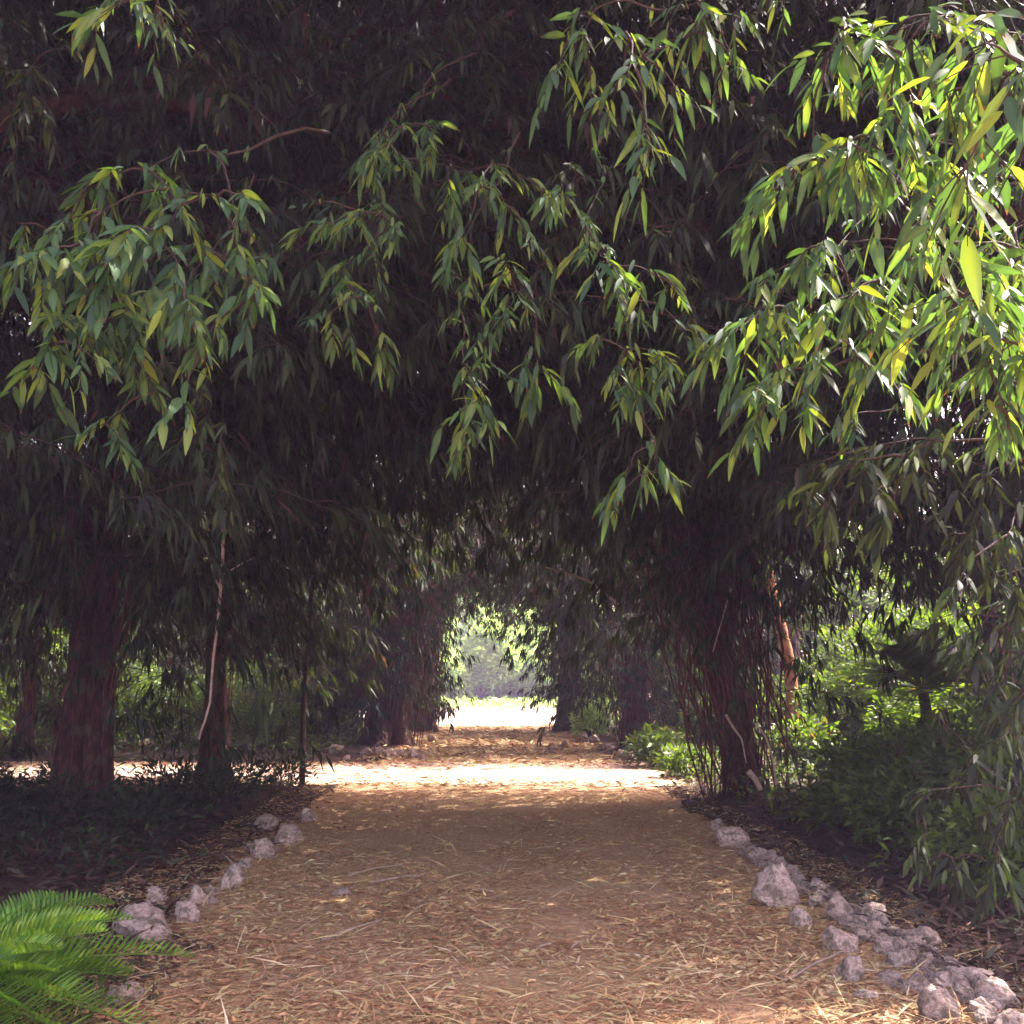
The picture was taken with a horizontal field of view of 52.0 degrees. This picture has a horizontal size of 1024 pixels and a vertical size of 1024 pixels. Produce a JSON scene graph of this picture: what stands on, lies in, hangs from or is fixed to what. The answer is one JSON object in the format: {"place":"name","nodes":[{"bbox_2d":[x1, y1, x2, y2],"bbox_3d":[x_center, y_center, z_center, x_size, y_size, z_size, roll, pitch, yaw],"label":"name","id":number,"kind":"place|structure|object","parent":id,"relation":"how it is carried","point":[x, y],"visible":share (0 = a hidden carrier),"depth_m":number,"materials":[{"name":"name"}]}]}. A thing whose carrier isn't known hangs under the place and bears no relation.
{"place":"outdoors","nodes":[
{"label":"outdoors","id":0,"kind":"place"},
{"bbox_2d":[0,759,694,786],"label":"side track","id":1,"kind":"structure","parent":0,"point":[575,771],"depth_m":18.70,"materials":[{"name":"beige plant"}]},
{"bbox_2d":[359,694,649,725],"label":"clearing","id":2,"kind":"structure","parent":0,"point":[467,716],"depth_m":49.03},
{"bbox_2d":[435,654,480,699],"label":"tree","id":3,"kind":"object","parent":2,"relation":"on","point":[464,674],"visible":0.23,"depth_m":75.69,"materials":[{"name":"green plant"}]},
{"bbox_2d":[458,614,537,697],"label":"tree","id":4,"kind":"object","parent":2,"relation":"on","point":[495,680],"visible":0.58,"depth_m":76.80,"materials":[{"name":"green plant"}]},
{"bbox_2d":[451,605,549,647],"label":"tree","id":5,"kind":"object","parent":2,"relation":"on","point":[473,624],"visible":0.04,"depth_m":96.24,"materials":[{"name":"green plant"}]},
{"bbox_2d":[514,645,557,698],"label":"tree","id":6,"kind":"object","parent":2,"relation":"on","point":[530,683],"visible":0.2,"depth_m":75.78,"materials":[{"name":"green plant"}]},
{"bbox_2d":[0,686,1023,1023],"bbox_3d":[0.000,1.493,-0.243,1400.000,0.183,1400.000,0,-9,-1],"label":"ground","id":7,"kind":"structure","parent":0,"point":[352,750],"depth_m":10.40,"materials":[{"name":"brown plant"}]},
{"bbox_2d":[0,650,21,731],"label":"shrub","id":8,"kind":"object","parent":7,"relation":"on","point":[3,708],"visible":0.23,"depth_m":25.27,"materials":[{"name":"green plant"}]},
{"bbox_2d":[0,773,48,818],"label":"plant","id":9,"kind":"object","parent":7,"relation":"on","point":[16,790],"visible":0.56,"depth_m":11.72,"materials":[{"name":"green plant"}]},
{"bbox_2d":[0,766,131,831],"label":"plant","id":10,"kind":"object","parent":7,"relation":"on","point":[41,795],"visible":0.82,"depth_m":10.64,"materials":[{"name":"green plant"}]},
{"bbox_2d":[0,893,172,1023],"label":"undergrowth","id":11,"kind":"object","parent":7,"relation":"on","point":[101,979],"visible":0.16,"depth_m":5.00,"materials":[{"name":"green plant"}]},
{"bbox_2d":[3,635,169,738],"bbox_3d":[-11.618,4.853,28.876,4.750,3.097,4.477,0,-9,-1],"label":"shrub","id":12,"kind":"object","parent":7,"relation":"on","point":[155,673],"visible":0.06,"depth_m":28.70,"materials":[{"name":"green plant"}]},
{"bbox_2d":[11,654,172,747],"bbox_3d":[-10.071,4.527,24.866,3.607,2.433,3.657,7,-11,-35],"label":"shrub","id":13,"kind":"object","parent":7,"relation":"on","point":[126,695],"visible":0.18,"depth_m":24.40,"materials":[{"name":"green plant"}]},
{"bbox_2d":[0,889,193,1023],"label":"fern","id":14,"kind":"object","parent":7,"relation":"on","point":[26,938],"visible":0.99,"depth_m":4.55,"materials":[{"name":"green plant"}]},
{"bbox_2d":[0,313,201,761],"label":"fig tree","id":15,"kind":"object","parent":7,"relation":"on","point":[9,689],"visible":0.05,"depth_m":20.70,"materials":[{"name":"green plant"}]},
{"bbox_2d":[0,27,233,675],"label":"fig tree","id":16,"kind":"object","parent":7,"relation":"on","point":[61,489],"visible":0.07,"depth_m":13.79,"materials":[{"name":"green plant"}]},
{"bbox_2d":[101,981,144,1008],"bbox_3d":[-1.973,2.459,5.326,0.188,0.155,0.219,-13,-5,17],"label":"rock","id":17,"kind":"object","parent":7,"relation":"on","point":[132,992],"visible":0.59,"depth_m":5.28,"materials":[{"name":"stone"}]},
{"bbox_2d":[79,781,213,844],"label":"plant","id":18,"kind":"object","parent":7,"relation":"on","point":[135,803],"visible":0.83,"depth_m":10.14,"materials":[{"name":"green plant"}]},
{"bbox_2d":[0,755,304,884],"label":"undergrowth","id":19,"kind":"object","parent":7,"relation":"on","point":[81,829],"visible":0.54,"depth_m":9.54,"materials":[{"name":"green plant"}]},
{"bbox_2d":[116,744,226,807],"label":"plant","id":20,"kind":"object","parent":7,"relation":"on","point":[152,764],"visible":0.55,"depth_m":13.27,"materials":[{"name":"green plant"}]},
{"bbox_2d":[0,721,363,758],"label":"undergrowth","id":21,"kind":"object","parent":7,"relation":"on","point":[345,741],"visible":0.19,"depth_m":23.65,"materials":[{"name":"green plant"}]},
{"bbox_2d":[57,515,319,720],"bbox_3d":[-12.861,3.912,40.167,11.510,9.545,11.115,3,-10,-16],"label":"tree","id":22,"kind":"object","parent":7,"relation":"on","point":[171,656],"visible":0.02,"depth_m":36.66,"materials":[{"name":"green plant"}]},
{"bbox_2d":[130,672,252,747],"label":"shrub","id":23,"kind":"object","parent":7,"relation":"on","point":[185,706],"visible":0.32,"depth_m":24.89,"materials":[{"name":"green plant"}]},
{"bbox_2d":[0,415,410,758],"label":"fig tree","id":24,"kind":"object","parent":7,"relation":"on","point":[29,732],"visible":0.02,"depth_m":22.45,"materials":[{"name":"green plant"}]},
{"bbox_2d":[158,757,256,818],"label":"plant","id":25,"kind":"object","parent":7,"relation":"on","point":[201,787],"visible":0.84,"depth_m":12.14,"materials":[{"name":"green plant"}]},
{"bbox_2d":[201,748,286,793],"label":"plant","id":26,"kind":"object","parent":7,"relation":"on","point":[261,771],"visible":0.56,"depth_m":14.31,"materials":[{"name":"green plant"}]},
{"bbox_2d":[192,653,297,734],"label":"shrub","id":27,"kind":"object","parent":7,"relation":"on","point":[266,694],"visible":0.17,"depth_m":29.38,"materials":[{"name":"green plant"}]},
{"bbox_2d":[254,814,278,830],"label":"rock","id":28,"kind":"object","parent":7,"relation":"on","point":[267,822],"visible":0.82,"depth_m":11.28,"materials":[{"name":"stone"}]},
{"bbox_2d":[120,520,416,731],"bbox_3d":[-8.764,2.346,33.566,14.065,9.679,11.768,0,-9,-1],"label":"fig tree","id":29,"kind":"object","parent":7,"relation":"on","point":[174,627],"visible":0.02,"depth_m":34.75,"materials":[{"name":"green plant"}]},
{"bbox_2d":[228,696,312,748],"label":"shrub","id":30,"kind":"object","parent":7,"relation":"on","point":[273,727],"visible":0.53,"depth_m":24.37,"materials":[{"name":"green plant"}]},
{"bbox_2d":[0,298,559,782],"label":"fig tree","id":31,"kind":"object","parent":7,"relation":"on","point":[220,686],"visible":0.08,"depth_m":16.71,"materials":[{"name":"green plant"}]},
{"bbox_2d":[244,749,318,785],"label":"plant","id":32,"kind":"object","parent":7,"relation":"on","point":[284,761],"visible":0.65,"depth_m":15.49,"materials":[{"name":"green plant"}]},
{"bbox_2d":[299,521,317,787],"bbox_3d":[-3.130,2.060,16.259,0.230,4.475,0.113,8,-12,-40],"label":"thin trunk","id":33,"kind":"object","parent":7,"relation":"on","point":[303,714],"visible":0.49,"depth_m":16.06,"materials":[{"name":"brown plant"}]},
{"bbox_2d":[281,667,356,741],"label":"shrub","id":34,"kind":"object","parent":7,"relation":"on","point":[310,697],"visible":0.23,"depth_m":27.89,"materials":[{"name":"green plant"}]},
{"bbox_2d":[0,0,711,818],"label":"fig tree","id":35,"kind":"object","parent":7,"relation":"on","point":[92,564],"visible":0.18,"depth_m":11.80,"materials":[{"name":"green plant"}]},
{"bbox_2d":[198,489,254,739],"bbox_3d":[-2.718,0.888,9.969,0.118,2.466,0.540,-8,-12,39],"label":"hanging vine","id":36,"kind":"object","parent":35,"relation":"hanging from","point":[219,584],"visible":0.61,"depth_m":9.87,"materials":[{"name":"brown plant"}]},
{"bbox_2d":[201,464,608,747],"bbox_3d":[-2.668,1.265,27.807,10.932,10.148,12.214,0,-9,-1],"label":"fig tree","id":37,"kind":"object","parent":7,"relation":"on","point":[386,715],"visible":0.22,"depth_m":26.29,"materials":[{"name":"green plant"}]},
{"bbox_2d":[290,552,535,731],"bbox_3d":[-3.304,2.817,36.397,11.494,9.927,11.311,-8,-12,40],"label":"fig tree","id":38,"kind":"object","parent":7,"relation":"on","point":[430,721],"visible":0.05,"depth_m":34.82,"materials":[{"name":"green plant"}]},
{"bbox_2d":[1,0,831,403],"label":"willow tree","id":39,"kind":"object","parent":7,"relation":"on","point":[65,50],"visible":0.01,"depth_m":10.35,"materials":[{"name":"green plant"}]},
{"bbox_2d":[0,0,967,646],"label":"willow tree","id":40,"kind":"object","parent":7,"relation":"on","point":[168,312],"visible":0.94,"depth_m":7.73,"materials":[{"name":"green plant"}]},
{"bbox_2d":[440,694,557,708],"bbox_3d":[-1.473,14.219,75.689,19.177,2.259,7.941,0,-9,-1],"label":"undergrowth","id":41,"kind":"object","parent":7,"relation":"on","point":[483,698],"visible":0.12,"depth_m":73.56,"materials":[{"name":"green plant"}]},
{"bbox_2d":[439,482,693,732],"bbox_3d":[1.422,2.632,36.100,11.248,10.226,12.167,8,-12,-40],"label":"fig tree","id":42,"kind":"object","parent":7,"relation":"on","point":[565,725],"visible":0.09,"depth_m":34.63,"materials":[{"name":"green plant"}]},
{"bbox_2d":[154,0,1023,931],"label":"fig tree","id":43,"kind":"object","parent":7,"relation":"on","point":[974,308],"visible":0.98,"depth_m":5.38,"materials":[{"name":"green plant"}]},
{"bbox_2d":[568,696,611,736],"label":"shrub","id":44,"kind":"object","parent":7,"relation":"on","point":[589,717],"visible":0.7,"depth_m":30.81,"materials":[{"name":"green plant"}]},
{"bbox_2d":[375,436,851,748],"bbox_3d":[2.187,0.883,25.722,12.178,10.099,11.852,0,-9,-1],"label":"fig tree","id":45,"kind":"object","parent":7,"relation":"on","point":[636,709],"visible":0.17,"depth_m":24.82,"materials":[{"name":"green plant"}]},
{"bbox_2d":[268,0,1023,813],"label":"fig tree","id":46,"kind":"object","parent":7,"relation":"on","point":[694,544],"visible":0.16,"depth_m":13.25,"materials":[{"name":"green plant"}]},
{"bbox_2d":[621,720,689,767],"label":"bush","id":47,"kind":"object","parent":7,"relation":"on","point":[647,743],"visible":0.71,"depth_m":20.08,"materials":[{"name":"green plant"}]},
{"bbox_2d":[649,653,705,738],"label":"bush","id":48,"kind":"object","parent":7,"relation":"on","point":[676,723],"visible":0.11,"depth_m":29.03,"materials":[{"name":"green plant"}]},
{"bbox_2d":[650,740,719,779],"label":"bush","id":49,"kind":"object","parent":7,"relation":"on","point":[675,757],"visible":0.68,"depth_m":17.85,"materials":[{"name":"green plant"}]},
{"bbox_2d":[674,691,764,751],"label":"bush","id":50,"kind":"object","parent":7,"relation":"on","point":[693,719],"visible":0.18,"depth_m":22.90,"materials":[{"name":"green plant"}]},
{"bbox_2d":[596,719,851,764],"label":"undergrowth","id":51,"kind":"object","parent":7,"relation":"on","point":[673,728],"visible":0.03,"depth_m":27.00,"materials":[{"name":"green plant"}]},
{"bbox_2d":[693,616,782,694],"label":"bush","id":52,"kind":"object","parent":7,"relation":"on","point":[765,633],"visible":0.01,"depth_m":37.37,"materials":[{"name":"green plant"}]},
{"bbox_2d":[575,438,945,713],"bbox_3d":[6.750,1.335,31.690,11.235,11.051,13.670,0,-9,-1],"label":"fig tree","id":53,"kind":"object","parent":7,"relation":"on","point":[794,640],"depth_m":30.76,"materials":[{"name":"green plant"}]},
{"bbox_2d":[674,493,862,718],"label":"slim tree","id":54,"kind":"object","parent":7,"relation":"on","point":[789,696],"visible":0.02,"depth_m":22.79,"materials":[{"name":"orange plant"}]},
{"bbox_2d":[741,667,813,747],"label":"shrub","id":55,"kind":"object","parent":7,"relation":"on","point":[778,700],"visible":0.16,"depth_m":24.81,"materials":[{"name":"green plant"}]},
{"bbox_2d":[761,712,845,775],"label":"shrub","id":56,"kind":"object","parent":7,"relation":"on","point":[801,744],"visible":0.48,"depth_m":18.70,"materials":[{"name":"green plant"}]},
{"bbox_2d":[782,619,899,736],"bbox_3d":[8.652,4.247,25.837,3.920,3.284,3.725,0,-9,-1],"label":"shrub","id":57,"kind":"object","parent":7,"relation":"on","point":[839,656],"visible":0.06,"depth_m":25.51,"materials":[{"name":"green plant"}]},
{"bbox_2d":[661,206,1023,741],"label":"fig tree","id":58,"kind":"object","parent":7,"relation":"on","point":[987,627],"visible":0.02,"depth_m":13.66,"materials":[{"name":"green plant"}]},
{"bbox_2d":[661,751,1023,909],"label":"undergrowth","id":59,"kind":"object","parent":7,"relation":"on","point":[793,785],"visible":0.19,"depth_m":11.91,"materials":[{"name":"green plant"}]},
{"bbox_2d":[797,729,888,785],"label":"shrub","id":60,"kind":"object","parent":7,"relation":"on","point":[821,763],"visible":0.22,"depth_m":14.34,"materials":[{"name":"green plant"}]},
{"bbox_2d":[788,660,899,756],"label":"shrub","id":61,"kind":"object","parent":7,"relation":"on","point":[847,723],"visible":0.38,"depth_m":19.90,"materials":[{"name":"green plant"}]},
{"bbox_2d":[789,780,901,834],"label":"shrub","id":62,"kind":"object","parent":7,"relation":"on","point":[817,803],"visible":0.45,"depth_m":10.65,"materials":[{"name":"green plant"}]},
{"bbox_2d":[836,955,864,983],"bbox_3d":[1.856,2.510,5.719,0.129,0.188,0.188,2,-9,-10],"label":"rock","id":63,"kind":"object","parent":7,"relation":"on","point":[850,967],"visible":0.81,"depth_m":5.69,"materials":[{"name":"stone"}]},
{"bbox_2d":[733,521,972,720],"bbox_3d":[11.896,3.970,40.522,11.115,9.545,11.510,-9,-13,44],"label":"tree","id":64,"kind":"object","parent":7,"relation":"on","point":[871,601],"visible":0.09,"depth_m":37.19,"materials":[{"name":"green plant"}]},
{"bbox_2d":[807,724,964,825],"bbox_3d":[4.204,2.910,11.347,1.877,1.230,1.819,0,-9,-1],"label":"shrub","id":65,"kind":"object","parent":7,"relation":"on","point":[885,750],"visible":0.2,"depth_m":11.37,"materials":[{"name":"green plant"}]},
{"bbox_2d":[884,951,915,969],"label":"rock","id":66,"kind":"object","parent":7,"relation":"on","point":[900,959],"visible":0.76,"depth_m":5.96,"materials":[{"name":"stone"}]},
{"bbox_2d":[822,753,987,853],"bbox_3d":[3.741,2.708,9.662,1.542,0.990,1.662,9,-13,-42],"label":"shrub","id":67,"kind":"object","parent":7,"relation":"on","point":[896,777],"visible":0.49,"depth_m":9.54,"materials":[{"name":"green plant"}]},
{"bbox_2d":[849,708,984,798],"bbox_3d":[4.946,3.015,12.603,1.764,1.298,1.802,0,-9,-1],"label":"shrub","id":68,"kind":"object","parent":7,"relation":"on","point":[900,729],"visible":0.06,"depth_m":12.63,"materials":[{"name":"green plant"}]},
{"bbox_2d":[821,624,1019,764],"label":"palm","id":69,"kind":"object","parent":7,"relation":"on","point":[915,665],"visible":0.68,"depth_m":14.36,"materials":[{"name":"green plant"}]},
{"bbox_2d":[904,926,941,950],"bbox_3d":[2.470,2.586,6.342,0.240,0.178,0.173,-4,-10,22],"label":"rock","id":70,"kind":"object","parent":7,"relation":"on","point":[933,938],"visible":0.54,"depth_m":6.29,"materials":[{"name":"stone"}]},
{"bbox_2d":[860,677,986,747],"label":"shrub","id":71,"kind":"object","parent":7,"relation":"on","point":[934,709],"visible":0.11,"depth_m":17.25,"materials":[{"name":"green plant"}]},
{"bbox_2d":[833,600,1017,736],"bbox_3d":[7.973,3.369,20.326,3.416,3.414,3.588,0,-9,-1],"label":"shrub","id":72,"kind":"object","parent":7,"relation":"on","point":[920,625],"visible":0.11,"depth_m":20.22,"materials":[{"name":"green plant"}]},
{"bbox_2d":[892,679,1023,835],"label":"shrub","id":73,"kind":"object","parent":7,"relation":"on","point":[964,734],"visible":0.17,"depth_m":10.30,"materials":[{"name":"green plant"}]},
{"bbox_2d":[910,783,1023,902],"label":"shrub","id":74,"kind":"object","parent":7,"relation":"on","point":[961,843],"visible":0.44,"depth_m":7.41,"materials":[{"name":"green plant"}]},
{"bbox_2d":[916,739,1023,876],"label":"shrub","id":75,"kind":"object","parent":7,"relation":"on","point":[1007,756],"visible":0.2,"depth_m":8.54,"materials":[{"name":"green plant"}]},
{"bbox_2d":[937,575,1023,706],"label":"shrub","id":76,"kind":"object","parent":7,"relation":"on","point":[1014,647],"visible":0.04,"depth_m":19.59,"materials":[{"name":"green plant"}]},
{"bbox_2d":[993,1008,1023,1023],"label":"rock","id":77,"kind":"object","parent":7,"relation":"on","point":[1009,1016],"visible":1,"depth_m":4.84,"materials":[{"name":"stone"}]},
{"bbox_2d":[8,726,1023,1023],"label":"path","id":78,"kind":"structure","parent":0,"point":[517,808],"depth_m":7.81,"materials":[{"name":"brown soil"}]},
{"bbox_2d":[0,929,219,1023],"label":"bed litter","id":79,"kind":"object","parent":78,"relation":"on","point":[107,985],"visible":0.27,"depth_m":5.83,"materials":[{"name":"brown plant"}]},
{"bbox_2d":[111,902,171,943],"bbox_3d":[-2.305,2.632,6.625,0.387,0.348,0.363,-10,-37,20],"label":"rock","id":80,"kind":"object","parent":78,"relation":"on","point":[146,915],"visible":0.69,"depth_m":6.55,"materials":[{"name":"stone"}]},
{"bbox_2d":[146,886,167,906],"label":"rock","id":81,"kind":"object","parent":78,"relation":"on","point":[155,894],"visible":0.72,"depth_m":7.49,"materials":[{"name":"stone"}]},
{"bbox_2d":[173,900,200,923],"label":"rock","id":82,"kind":"object","parent":78,"relation":"on","point":[190,909],"visible":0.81,"depth_m":7.09,"materials":[{"name":"stone"}]},
{"bbox_2d":[220,863,244,889],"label":"rock","id":83,"kind":"object","parent":78,"relation":"on","point":[233,876],"visible":0.94,"depth_m":8.23,"materials":[{"name":"stone"}]},
{"bbox_2d":[250,837,274,857],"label":"rock","id":84,"kind":"object","parent":78,"relation":"on","point":[259,847],"visible":0.71,"depth_m":9.69,"materials":[{"name":"stone"}]},
{"bbox_2d":[274,824,304,843],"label":"rock","id":85,"kind":"object","parent":78,"relation":"on","point":[291,833],"visible":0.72,"depth_m":10.53,"materials":[{"name":"stone"}]},
{"bbox_2d":[353,724,630,769],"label":"leaf litter","id":86,"kind":"object","parent":78,"relation":"on","point":[454,739],"visible":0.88,"depth_m":26.17,"materials":[{"name":"brown plant"}]},
{"bbox_2d":[10,817,1023,1023],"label":"straw litter","id":87,"kind":"object","parent":78,"relation":"on","point":[540,991],"visible":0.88,"depth_m":6.01,"materials":[{"name":"beige plant"}]},
{"bbox_2d":[715,826,749,846],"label":"rock","id":88,"kind":"object","parent":78,"relation":"on","point":[729,836],"visible":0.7,"depth_m":10.37,"materials":[{"name":"stone"}]},
{"bbox_2d":[751,863,800,907],"bbox_3d":[1.933,2.796,7.724,0.352,0.424,0.360,0,-9,-1],"label":"rock","id":89,"kind":"object","parent":78,"relation":"on","point":[774,884],"visible":0.81,"depth_m":7.58,"materials":[{"name":"stone"}]},
{"bbox_2d":[789,906,812,927],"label":"rock","id":90,"kind":"object","parent":78,"relation":"on","point":[797,915],"visible":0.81,"depth_m":6.95,"materials":[{"name":"stone"}]},
{"bbox_2d":[823,893,853,921],"bbox_3d":[2.247,2.740,7.183,0.246,0.229,0.239,22,-9,-30],"label":"rock","id":91,"kind":"object","parent":78,"relation":"on","point":[838,906],"visible":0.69,"depth_m":7.11,"materials":[{"name":"stone"}]},
{"bbox_2d":[821,925,858,953],"bbox_3d":[1.986,2.624,6.367,0.216,0.202,0.200,5,-10,-27],"label":"rock","id":92,"kind":"object","parent":78,"relation":"on","point":[840,939],"visible":0.74,"depth_m":6.32,"materials":[{"name":"stone"}]},
{"bbox_2d":[877,969,904,987],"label":"rock","id":93,"kind":"object","parent":78,"relation":"on","point":[888,976],"visible":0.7,"depth_m":5.57,"materials":[{"name":"stone"}]},
{"bbox_2d":[901,972,933,993],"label":"rock","id":94,"kind":"object","parent":78,"relation":"on","point":[916,984],"visible":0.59,"depth_m":5.44,"materials":[{"name":"stone"}]},
{"bbox_2d":[917,984,960,1023],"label":"rock","id":95,"kind":"object","parent":78,"relation":"on","point":[933,1001],"visible":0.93,"depth_m":5.00,"materials":[{"name":"stone"}]},
{"bbox_2d":[928,971,952,989],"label":"rock","id":96,"kind":"object","parent":78,"relation":"on","point":[943,977],"visible":0.59,"depth_m":5.53,"materials":[{"name":"stone"}]},
{"bbox_2d":[946,965,993,980],"bbox_3d":[2.466,2.488,5.604,0.203,0.143,0.293,7,-12,-36],"label":"rock","id":97,"kind":"object","parent":78,"relation":"on","point":[968,972],"visible":0.38,"depth_m":5.55,"materials":[{"name":"stone"}]},
{"bbox_2d":[974,975,1022,1008],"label":"rock","id":98,"kind":"object","parent":78,"relation":"on","point":[991,986],"visible":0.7,"depth_m":5.16,"materials":[{"name":"stone"}]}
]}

